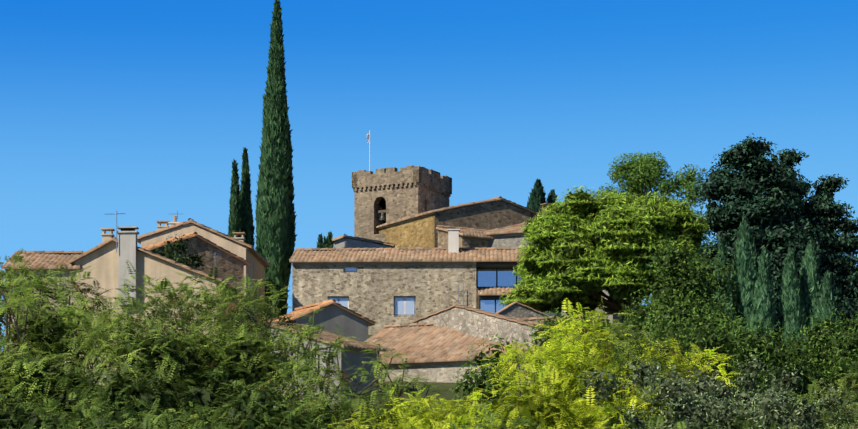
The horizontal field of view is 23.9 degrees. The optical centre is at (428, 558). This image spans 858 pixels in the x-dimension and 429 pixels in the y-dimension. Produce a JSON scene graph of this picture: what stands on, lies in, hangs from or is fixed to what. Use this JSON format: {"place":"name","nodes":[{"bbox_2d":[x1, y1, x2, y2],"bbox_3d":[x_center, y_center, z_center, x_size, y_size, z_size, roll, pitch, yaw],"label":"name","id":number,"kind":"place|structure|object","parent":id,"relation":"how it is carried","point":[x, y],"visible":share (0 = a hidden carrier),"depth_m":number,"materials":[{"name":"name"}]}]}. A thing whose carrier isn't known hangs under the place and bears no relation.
{"place":"outdoors","nodes":[
{"label":"outdoors","id":0,"kind":"place"},
{"bbox_2d":[0,270,78,372],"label":"ailanthus","id":1,"kind":"object","parent":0,"point":[4,329],"depth_m":54.65,"materials":[{"name":"green plant"}]},
{"bbox_2d":[0,269,123,390],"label":"shrub","id":2,"kind":"object","parent":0,"point":[16,280],"depth_m":51.24,"materials":[{"name":"green plant"}]},
{"bbox_2d":[0,270,156,415],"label":"shrub","id":3,"kind":"object","parent":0,"point":[13,299],"depth_m":50.00,"materials":[{"name":"green plant"}]},
{"bbox_2d":[142,232,245,264],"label":"roof edge","id":4,"kind":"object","parent":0,"point":[186,234],"depth_m":107.94,"materials":[{"name":"brown tile"}]},
{"bbox_2d":[133,274,391,405],"bbox_3d":[-4.519,-3.626,56.356,10.173,7.984,9.214,0,0,2],"label":"shrub","id":5,"kind":"object","parent":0,"point":[316,310],"depth_m":56.17,"materials":[{"name":"green plant"}]},
{"bbox_2d":[0,0,857,350],"label":"sky","id":6,"kind":"structure","parent":0,"point":[142,110],"materials":[{"name":"blue"}]},
{"bbox_2d":[164,325,857,420],"bbox_3d":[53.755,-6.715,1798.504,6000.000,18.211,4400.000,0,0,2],"label":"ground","id":7,"kind":"structure","parent":0,"point":[448,394],"depth_m":93.09,"materials":[{"name":"green plant"}]},
{"bbox_2d":[5,270,75,373],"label":"house walls","id":8,"kind":"structure","parent":7,"relation":"on","point":[66,276],"depth_m":100.05,"materials":[{"name":"beige paint"}]},
{"bbox_2d":[1,252,80,268],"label":"house roof","id":9,"kind":"structure","parent":8,"relation":"on","point":[46,261],"depth_m":101.38,"materials":[{"name":"tile"}]},
{"bbox_2d":[5,250,85,270],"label":"roof edge","id":10,"kind":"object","parent":8,"relation":"attached to","point":[56,252],"depth_m":103.41,"materials":[{"name":"brown tile"}]},
{"bbox_2d":[6,306,167,406],"bbox_3d":[-8.303,-2.954,54.103,5.906,7.361,6.337,0,0,2],"label":"shrub","id":11,"kind":"object","parent":7,"relation":"on","point":[90,329],"depth_m":53.30,"materials":[{"name":"green plant"}]},
{"bbox_2d":[0,315,272,428],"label":"shrub","id":12,"kind":"object","parent":7,"relation":"on","point":[156,354],"visible":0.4,"depth_m":46.01,"materials":[{"name":"green plant"}]},
{"bbox_2d":[76,242,237,388],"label":"house walls","id":13,"kind":"structure","parent":7,"relation":"on","point":[103,261],"depth_m":99.75,"materials":[{"name":"beige paint"}]},
{"bbox_2d":[68,238,113,263],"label":"house roof","id":14,"kind":"structure","parent":13,"relation":"on","point":[94,249],"depth_m":99.62,"materials":[{"name":"tile"}]},
{"bbox_2d":[100,226,138,305],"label":"flue","id":15,"kind":"object","parent":13,"relation":"on","point":[127,240],"visible":0.85,"depth_m":99.39,"materials":[{"name":"beige"}]},
{"bbox_2d":[105,211,124,252],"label":"antenna","id":16,"kind":"object","parent":15,"relation":"attached to","point":[116,228],"visible":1,"depth_m":99.27,"materials":[{"name":"silver metal"}]},
{"bbox_2d":[74,236,238,300],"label":"roof edge","id":17,"kind":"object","parent":13,"relation":"attached to","point":[236,298],"depth_m":100.63,"materials":[{"name":"brown tile"}]},
{"bbox_2d":[113,238,243,300],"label":"house roof","id":18,"kind":"structure","parent":13,"relation":"on","point":[148,252],"depth_m":99.44,"materials":[{"name":"tile"}]},
{"bbox_2d":[153,237,243,332],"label":"house walls","id":19,"kind":"structure","parent":7,"relation":"on","point":[226,263],"depth_m":106.47,"materials":[{"name":"brown stone"}]},
{"bbox_2d":[145,234,195,250],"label":"house roof","id":20,"kind":"structure","parent":19,"relation":"on","point":[165,243],"depth_m":104.95,"materials":[{"name":"orange tile"}]},
{"bbox_2d":[150,234,208,269],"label":"ivy","id":21,"kind":"object","parent":19,"relation":"attached to","point":[185,257],"visible":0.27,"depth_m":103.69,"materials":[{"name":"green plant"}]},
{"bbox_2d":[154,234,249,265],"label":"house roof","id":22,"kind":"structure","parent":19,"relation":"on","point":[202,238],"depth_m":106.47,"materials":[{"name":"orange tile"}]},
{"bbox_2d":[63,303,336,420],"bbox_3d":[-7.477,-3.200,55.366,10.406,7.593,3.525,0,0,2],"label":"shrub","id":23,"kind":"object","parent":7,"relation":"on","point":[271,347],"depth_m":55.32,"materials":[{"name":"green plant"}]},
{"bbox_2d":[102,312,301,408],"bbox_3d":[-5.832,-3.158,54.929,7.990,7.279,4.539,0,0,42],"label":"shrub","id":24,"kind":"object","parent":7,"relation":"on","point":[253,328],"depth_m":55.32,"materials":[{"name":"green plant"}]},
{"bbox_2d":[141,223,264,336],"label":"house walls","id":25,"kind":"structure","parent":7,"relation":"on","point":[255,269],"depth_m":111.75,"materials":[{"name":"beige paint"}]},
{"bbox_2d":[137,220,189,243],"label":"house roof","id":26,"kind":"structure","parent":25,"relation":"on","point":[162,230],"depth_m":111.65,"materials":[{"name":"tile"}]},
{"bbox_2d":[156,216,245,241],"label":"chimneys","id":27,"kind":"object","parent":25,"relation":"on","point":[175,222],"visible":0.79,"depth_m":113.54,"materials":[{"name":"beige paint"}]},
{"bbox_2d":[139,218,265,266],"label":"roof edge","id":28,"kind":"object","parent":25,"relation":"attached to","point":[255,256],"depth_m":113.92,"materials":[{"name":"brown tile"}]},
{"bbox_2d":[190,220,270,266],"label":"house roof","id":29,"kind":"structure","parent":25,"relation":"on","point":[260,257],"depth_m":111.50,"materials":[{"name":"tile"}]},
{"bbox_2d":[227,159,243,237],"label":"cypress tree","id":30,"kind":"object","parent":7,"relation":"on","point":[235,220],"visible":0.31,"depth_m":127.55,"materials":[{"name":"green plant"}]},
{"bbox_2d":[239,147,254,247],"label":"cypress tree","id":31,"kind":"object","parent":7,"relation":"on","point":[246,210],"visible":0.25,"depth_m":128.49,"materials":[{"name":"green plant"}]},
{"bbox_2d":[255,0,297,319],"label":"tall cypress","id":32,"kind":"object","parent":7,"relation":"on","point":[275,218],"visible":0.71,"depth_m":119.93,"materials":[{"name":"green plant"}]},
{"bbox_2d":[160,333,411,414],"bbox_3d":[-4.316,-2.899,55.373,7.620,6.685,4.185,0,0,-41],"label":"shrub","id":33,"kind":"object","parent":7,"relation":"on","point":[322,348],"depth_m":56.41,"materials":[{"name":"green plant"}]},
{"bbox_2d":[262,304,367,352],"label":"orange-roofed shed walls","id":34,"kind":"structure","parent":7,"relation":"on","point":[329,317],"depth_m":104.82,"materials":[{"name":"paint"}]},
{"bbox_2d":[257,301,333,326],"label":"tiled roof","id":35,"kind":"structure","parent":34,"relation":"on","point":[299,313],"depth_m":104.33,"materials":[{"name":"tile"}]},
{"bbox_2d":[261,300,369,327],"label":"roof edge","id":36,"kind":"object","parent":34,"relation":"attached to","point":[316,304],"depth_m":105.94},
{"bbox_2d":[303,302,375,325],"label":"roof edge","id":37,"kind":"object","parent":34,"relation":"on","point":[360,316],"depth_m":105.21,"materials":[{"name":"tile"}]},
{"bbox_2d":[316,233,323,250],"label":"cypress tree","id":38,"kind":"object","parent":7,"relation":"on","point":[319,242],"depth_m":125.46,"materials":[{"name":"green plant"}]},
{"bbox_2d":[271,327,379,403],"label":"grey building walls","id":39,"kind":"structure","parent":7,"relation":"on","point":[354,359],"depth_m":91.25,"materials":[{"name":"grey paint"}]},
{"bbox_2d":[272,323,386,351],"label":"tiled roof","id":40,"kind":"structure","parent":39,"relation":"on","point":[355,344],"depth_m":92.48,"materials":[{"name":"tile"}]},
{"bbox_2d":[268,321,311,326],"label":"roof edge","id":41,"kind":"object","parent":40,"relation":"on","point":[293,324],"depth_m":95.00,"materials":[{"name":"tile"}]},
{"bbox_2d":[322,236,328,247],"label":"cypress tree","id":42,"kind":"object","parent":7,"relation":"on","point":[325,244],"visible":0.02,"depth_m":124.98,"materials":[{"name":"green plant"}]},
{"bbox_2d":[326,231,333,247],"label":"cypress tree","id":43,"kind":"object","parent":7,"relation":"on","point":[330,241],"depth_m":126.42,"materials":[{"name":"green plant"}]},
{"bbox_2d":[257,319,446,417],"bbox_3d":[-1.750,-3.250,58.593,7.394,6.920,6.885,0,0,2],"label":"shrub","id":44,"kind":"object","parent":7,"relation":"on","point":[310,331],"depth_m":57.46,"materials":[{"name":"green plant"}]},
{"bbox_2d":[334,238,391,250],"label":"grey gable walls","id":45,"kind":"structure","parent":7,"relation":"on","point":[347,243],"depth_m":125.51,"materials":[{"name":"grey paint"}]},
{"bbox_2d":[332,235,344,242],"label":"tiled roof","id":46,"kind":"structure","parent":45,"relation":"on","point":[338,238],"depth_m":125.40,"materials":[{"name":"tile"}]},
{"bbox_2d":[345,236,394,247],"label":"tiled roof","id":47,"kind":"structure","parent":45,"relation":"on","point":[392,245],"depth_m":125.35,"materials":[{"name":"tile"}]},
{"bbox_2d":[292,265,475,334],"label":"house walls","id":48,"kind":"structure","parent":7,"relation":"on","point":[370,291],"depth_m":114.48,"materials":[{"name":"beige stone"}]},
{"bbox_2d":[328,266,415,314],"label":"house windows","id":49,"kind":"structure","parent":48,"relation":"in","point":[404,305],"depth_m":114.68,"materials":[{"name":"glass"}]},
{"bbox_2d":[289,249,523,261],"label":"house roof","id":50,"kind":"structure","parent":48,"relation":"on","point":[438,255],"depth_m":115.69,"materials":[{"name":"tile"}]},
{"bbox_2d":[447,229,459,252],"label":"white chimney","id":51,"kind":"object","parent":50,"relation":"on","point":[453,240],"visible":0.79,"depth_m":117.07,"materials":[{"name":"white paint"}]},
{"bbox_2d":[292,247,525,265],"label":"roof edge","id":52,"kind":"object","parent":48,"relation":"attached to","point":[382,263],"depth_m":114.48,"materials":[{"name":"brown tile"}]},
{"bbox_2d":[457,279,464,302],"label":"antenna","id":53,"kind":"object","parent":48,"relation":"attached to","point":[458,281],"visible":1,"depth_m":113.89,"materials":[{"name":"silver metal"}]},
{"bbox_2d":[476,262,558,315],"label":"glazed extension","id":54,"kind":"object","parent":48,"relation":"attached to","point":[493,274],"visible":0.25,"depth_m":115.48,"materials":[{"name":"blue glass"}]},
{"bbox_2d":[478,286,520,294],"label":"tiled roof","id":55,"kind":"structure","parent":54,"relation":"attached to","point":[498,290],"depth_m":114.41,"materials":[{"name":"tile"}]},
{"bbox_2d":[352,165,451,241],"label":"bell tower","id":56,"kind":"structure","parent":7,"relation":"on","point":[394,193],"depth_m":141.27,"materials":[{"name":"stone"}]},
{"bbox_2d":[366,132,369,170],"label":"flag pole","id":57,"kind":"object","parent":56,"relation":"on","point":[368,137],"visible":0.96,"depth_m":142.56,"materials":[{"name":"white metal"}]},
{"bbox_2d":[376,210,385,221],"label":"church bell","id":58,"kind":"object","parent":56,"relation":"attached to","point":[382,216],"visible":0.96,"depth_m":141.50,"materials":[{"name":"grey metal"}]},
{"bbox_2d":[0,369,854,428],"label":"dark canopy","id":59,"kind":"object","parent":7,"relation":"on","point":[197,393],"visible":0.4,"depth_m":44.01,"materials":[{"name":"green plant"}]},
{"bbox_2d":[0,323,854,428],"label":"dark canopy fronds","id":60,"kind":"object","parent":59,"relation":"attached to","point":[149,420],"visible":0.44,"depth_m":43.37,"materials":[{"name":"green plant"}]},
{"bbox_2d":[0,248,857,428],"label":"bushes","id":61,"kind":"object","parent":7,"relation":"on","point":[160,314],"visible":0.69,"depth_m":47.54,"materials":[{"name":"green plant"}]},
{"bbox_2d":[0,303,857,428],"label":"bushes","id":62,"kind":"object","parent":7,"relation":"on","point":[211,350],"visible":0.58,"depth_m":45.96,"materials":[{"name":"green plant"}]},
{"bbox_2d":[378,200,536,247],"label":"church nave walls","id":63,"kind":"structure","parent":7,"relation":"on","point":[423,231],"depth_m":137.48,"materials":[{"name":"brown stone"}]},
{"bbox_2d":[375,196,501,229],"bbox_3d":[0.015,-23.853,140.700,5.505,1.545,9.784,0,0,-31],"label":"roof edge","id":64,"kind":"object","parent":63,"relation":"on","point":[443,209],"depth_m":137.00,"materials":[{"name":"tile"}]},
{"bbox_2d":[501,198,541,215],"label":"roof edge","id":65,"kind":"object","parent":63,"relation":"on","point":[519,206],"depth_m":138.82,"materials":[{"name":"tile"}]},
{"bbox_2d":[540,203,557,214],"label":"roof","id":66,"kind":"structure","parent":63,"relation":"on","point":[544,204],"depth_m":137.90,"materials":[{"name":"tile"}]},
{"bbox_2d":[438,229,489,308],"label":"lean to walls","id":67,"kind":"structure","parent":7,"relation":"on","point":[463,242],"depth_m":126.94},
{"bbox_2d":[435,225,490,239],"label":"roof edge","id":68,"kind":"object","parent":67,"relation":"attached to","point":[452,227],"visible":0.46,"depth_m":129.29,"materials":[{"name":"brown tile"}]},
{"bbox_2d":[436,227,494,238],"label":"lean to roof","id":69,"kind":"object","parent":67,"relation":"on","point":[471,233],"visible":0.6,"depth_m":127.31,"materials":[{"name":"tile"}]},
{"bbox_2d":[380,362,566,382],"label":"house walls","id":70,"kind":"structure","parent":7,"relation":"on","point":[441,373],"depth_m":95.31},
{"bbox_2d":[364,317,589,363],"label":"house roof","id":71,"kind":"structure","parent":70,"relation":"on","point":[430,343],"depth_m":97.60,"materials":[{"name":"tile"}]},
{"bbox_2d":[382,315,591,366],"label":"roof edge","id":72,"kind":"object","parent":70,"relation":"attached to","point":[439,363],"depth_m":96.22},
{"bbox_2d":[412,301,553,387],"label":"cobble gable walls","id":73,"kind":"structure","parent":7,"relation":"on","point":[505,323],"depth_m":97.88,"materials":[{"name":"stone"}]},
{"bbox_2d":[328,297,709,428],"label":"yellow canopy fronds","id":74,"kind":"object","parent":7,"relation":"on","point":[534,361],"visible":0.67,"depth_m":45.62,"materials":[{"name":"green plant"}]},
{"bbox_2d":[383,360,675,428],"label":"bush","id":75,"kind":"object","parent":7,"relation":"on","point":[538,418],"visible":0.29,"depth_m":42.21,"materials":[{"name":"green plant"}]},
{"bbox_2d":[351,338,713,428],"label":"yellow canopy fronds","id":76,"kind":"object","parent":7,"relation":"on","point":[602,410],"visible":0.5,"depth_m":42.68,"materials":[{"name":"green plant"}]},
{"bbox_2d":[527,179,546,212],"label":"conifer","id":77,"kind":"object","parent":7,"relation":"on","point":[537,198],"visible":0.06,"depth_m":150.81,"materials":[{"name":"green plant"}]},
{"bbox_2d":[454,342,639,421],"bbox_3d":[3.788,-2.060,54.521,7.376,7.879,5.128,0,0,2],"label":"robinia","id":78,"kind":"object","parent":7,"relation":"on","point":[475,397],"depth_m":53.57,"materials":[{"name":"green plant"}]},
{"bbox_2d":[546,189,557,206],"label":"conifer","id":79,"kind":"object","parent":7,"relation":"on","point":[551,197],"visible":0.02,"depth_m":151.88,"materials":[{"name":"green plant"}]},
{"bbox_2d":[511,318,663,415],"bbox_3d":[4.801,-3.188,56.163,6.514,7.086,9.499,0,0,2],"label":"shrub","id":80,"kind":"object","parent":7,"relation":"on","point":[534,347],"depth_m":56.68,"materials":[{"name":"green plant"}]},
{"bbox_2d":[498,185,711,350],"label":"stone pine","id":81,"kind":"object","parent":7,"relation":"on","point":[637,219],"depth_m":104.08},
{"bbox_2d":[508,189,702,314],"bbox_3d":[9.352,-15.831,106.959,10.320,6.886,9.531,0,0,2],"label":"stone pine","id":82,"kind":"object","parent":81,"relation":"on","point":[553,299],"visible":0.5,"depth_m":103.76,"materials":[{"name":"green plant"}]},
{"bbox_2d":[446,237,857,414],"bbox_3d":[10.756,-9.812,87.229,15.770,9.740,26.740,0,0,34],"label":"green bushes","id":83,"kind":"object","parent":7,"relation":"on","point":[716,342],"visible":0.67,"depth_m":90.35,"materials":[{"name":"green plant"}]},
{"bbox_2d":[598,151,706,305],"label":"broadleaf tree","id":84,"kind":"object","parent":7,"relation":"on","point":[640,171],"depth_m":133.59,"materials":[{"name":"green plant"}]},
{"bbox_2d":[648,344,741,409],"bbox_3d":[6.977,-2.910,56.462,6.296,6.311,5.256,0,0,2],"label":"robinia","id":85,"kind":"object","parent":7,"relation":"on","point":[722,358],"depth_m":57.26,"materials":[{"name":"green plant"}]},
{"bbox_2d":[637,372,758,411],"bbox_3d":[9.217,-2.901,61.072,8.126,5.322,6.164,0,0,2],"label":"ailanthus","id":86,"kind":"object","parent":7,"relation":"on","point":[654,384],"depth_m":59.85,"materials":[{"name":"green plant"}]},
{"bbox_2d":[576,354,857,428],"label":"olive shrubs","id":87,"kind":"object","parent":7,"relation":"on","point":[678,391],"visible":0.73,"depth_m":41.04,"materials":[{"name":"green plant"}]},
{"bbox_2d":[713,236,734,321],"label":"cypress","id":88,"kind":"object","parent":7,"relation":"on","point":[721,249],"visible":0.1,"depth_m":102.68,"materials":[{"name":"green plant"}]},
{"bbox_2d":[730,217,759,340],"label":"cypress","id":89,"kind":"object","parent":7,"relation":"on","point":[746,258],"depth_m":103.30,"materials":[{"name":"green plant"}]},
{"bbox_2d":[745,247,777,372],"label":"cypress","id":90,"kind":"object","parent":7,"relation":"on","point":[764,308],"visible":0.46,"depth_m":102.89,"materials":[{"name":"green plant"}]},
{"bbox_2d":[691,133,857,346],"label":"tree","id":91,"kind":"object","parent":7,"relation":"on","point":[746,207],"depth_m":117.37,"materials":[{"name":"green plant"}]},
{"bbox_2d":[778,247,810,375],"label":"cypress","id":92,"kind":"object","parent":7,"relation":"on","point":[792,321],"visible":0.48,"depth_m":103.40,"materials":[{"name":"green plant"}]},
{"bbox_2d":[760,148,856,346],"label":"tree","id":93,"kind":"object","parent":7,"relation":"on","point":[802,192],"visible":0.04,"depth_m":120.23,"materials":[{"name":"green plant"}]},
{"bbox_2d":[798,239,821,349],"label":"cypress","id":94,"kind":"object","parent":7,"relation":"on","point":[810,281],"visible":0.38,"depth_m":104.35,"materials":[{"name":"green plant"}]},
{"bbox_2d":[779,173,857,338],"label":"tree","id":95,"kind":"object","parent":7,"relation":"on","point":[841,208],"depth_m":121.17,"materials":[{"name":"green plant"}]},
{"bbox_2d":[810,270,842,375],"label":"cypress","id":96,"kind":"object","parent":7,"relation":"on","point":[827,303],"visible":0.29,"depth_m":103.49,"materials":[{"name":"green plant"}]},
{"bbox_2d":[808,176,857,329],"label":"tree","id":97,"kind":"object","parent":7,"relation":"on","point":[845,225],"visible":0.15,"depth_m":121.42,"materials":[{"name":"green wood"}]},
{"bbox_2d":[490,235,641,324],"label":"hip house walls","id":98,"kind":"structure","parent":0,"point":[508,241],"depth_m":126.65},
{"bbox_2d":[483,224,526,234],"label":"tiled roof","id":99,"kind":"structure","parent":98,"relation":"on","point":[516,229],"depth_m":126.80,"materials":[{"name":"tile"}]},
{"bbox_2d":[484,221,532,236],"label":"hip house cornice","id":100,"kind":"structure","parent":98,"relation":"attached to","point":[508,234],"depth_m":127.01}
]}

